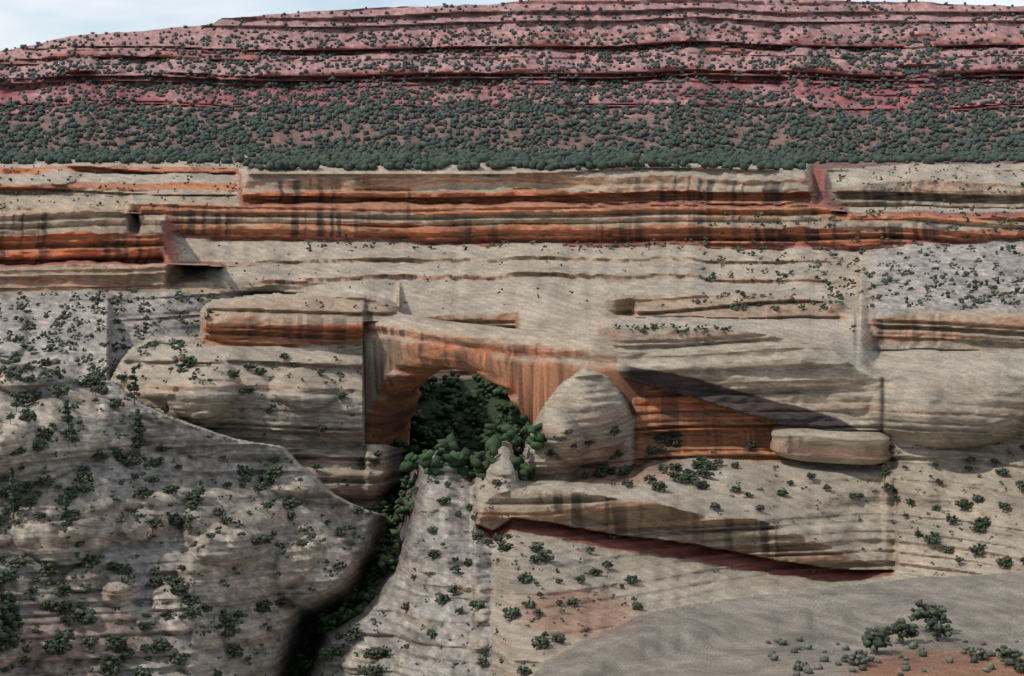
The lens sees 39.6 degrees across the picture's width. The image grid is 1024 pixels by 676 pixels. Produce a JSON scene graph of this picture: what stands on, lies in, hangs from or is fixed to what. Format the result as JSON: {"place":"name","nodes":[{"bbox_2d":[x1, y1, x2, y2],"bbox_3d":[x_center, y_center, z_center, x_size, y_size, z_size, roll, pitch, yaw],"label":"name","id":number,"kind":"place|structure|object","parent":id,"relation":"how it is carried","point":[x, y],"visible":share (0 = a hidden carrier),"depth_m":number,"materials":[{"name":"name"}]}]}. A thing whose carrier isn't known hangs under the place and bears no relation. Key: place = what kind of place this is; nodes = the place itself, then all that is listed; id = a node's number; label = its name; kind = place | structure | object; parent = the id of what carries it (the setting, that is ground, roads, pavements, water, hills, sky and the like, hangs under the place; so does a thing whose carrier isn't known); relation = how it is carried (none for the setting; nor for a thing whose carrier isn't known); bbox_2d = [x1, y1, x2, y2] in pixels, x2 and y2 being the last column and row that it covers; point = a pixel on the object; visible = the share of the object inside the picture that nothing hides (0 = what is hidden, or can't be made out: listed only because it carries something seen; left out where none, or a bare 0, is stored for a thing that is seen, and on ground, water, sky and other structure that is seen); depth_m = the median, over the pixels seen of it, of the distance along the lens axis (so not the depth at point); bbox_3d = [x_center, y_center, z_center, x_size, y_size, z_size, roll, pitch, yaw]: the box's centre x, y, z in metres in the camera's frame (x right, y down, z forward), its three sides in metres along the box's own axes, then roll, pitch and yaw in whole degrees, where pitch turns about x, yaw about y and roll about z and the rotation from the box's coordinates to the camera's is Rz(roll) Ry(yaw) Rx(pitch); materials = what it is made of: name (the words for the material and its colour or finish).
{"place":"outdoors","nodes":[
{"label":"outdoors","id":0,"kind":"place"},
{"bbox_2d":[0,0,1023,675],"bbox_3d":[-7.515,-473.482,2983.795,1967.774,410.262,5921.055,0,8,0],"label":"terrain","id":1,"kind":"structure","parent":0,"point":[936,378],"depth_m":457.94,"materials":[{"name":"stone"}]},
{"bbox_2d":[363,312,655,445],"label":"natural arch","id":2,"kind":"structure","parent":1,"relation":"on","point":[406,357],"depth_m":463.03,"materials":[{"name":"stone"}]},
{"bbox_2d":[0,0,1023,675],"bbox_3d":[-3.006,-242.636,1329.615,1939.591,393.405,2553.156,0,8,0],"label":"vegetation","id":3,"kind":"object","parent":1,"relation":"on","point":[442,154],"visible":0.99,"depth_m":1341.91,"materials":[{"name":"green plant"}]},
{"bbox_2d":[0,358,1023,674],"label":"trunks and limbs","id":4,"kind":"object","parent":1,"relation":"on","point":[358,514],"visible":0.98,"depth_m":312.89,"materials":[{"name":"brown plant"}]},
{"bbox_2d":[770,425,891,464],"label":"rock block","id":5,"kind":"object","parent":1,"relation":"on","point":[835,447],"visible":0.81,"depth_m":398.84,"materials":[{"name":"stone"}]},
{"bbox_2d":[0,0,1023,50],"label":"sky","id":6,"kind":"structure","parent":0,"point":[28,22],"materials":[{"name":"white"}]}
]}

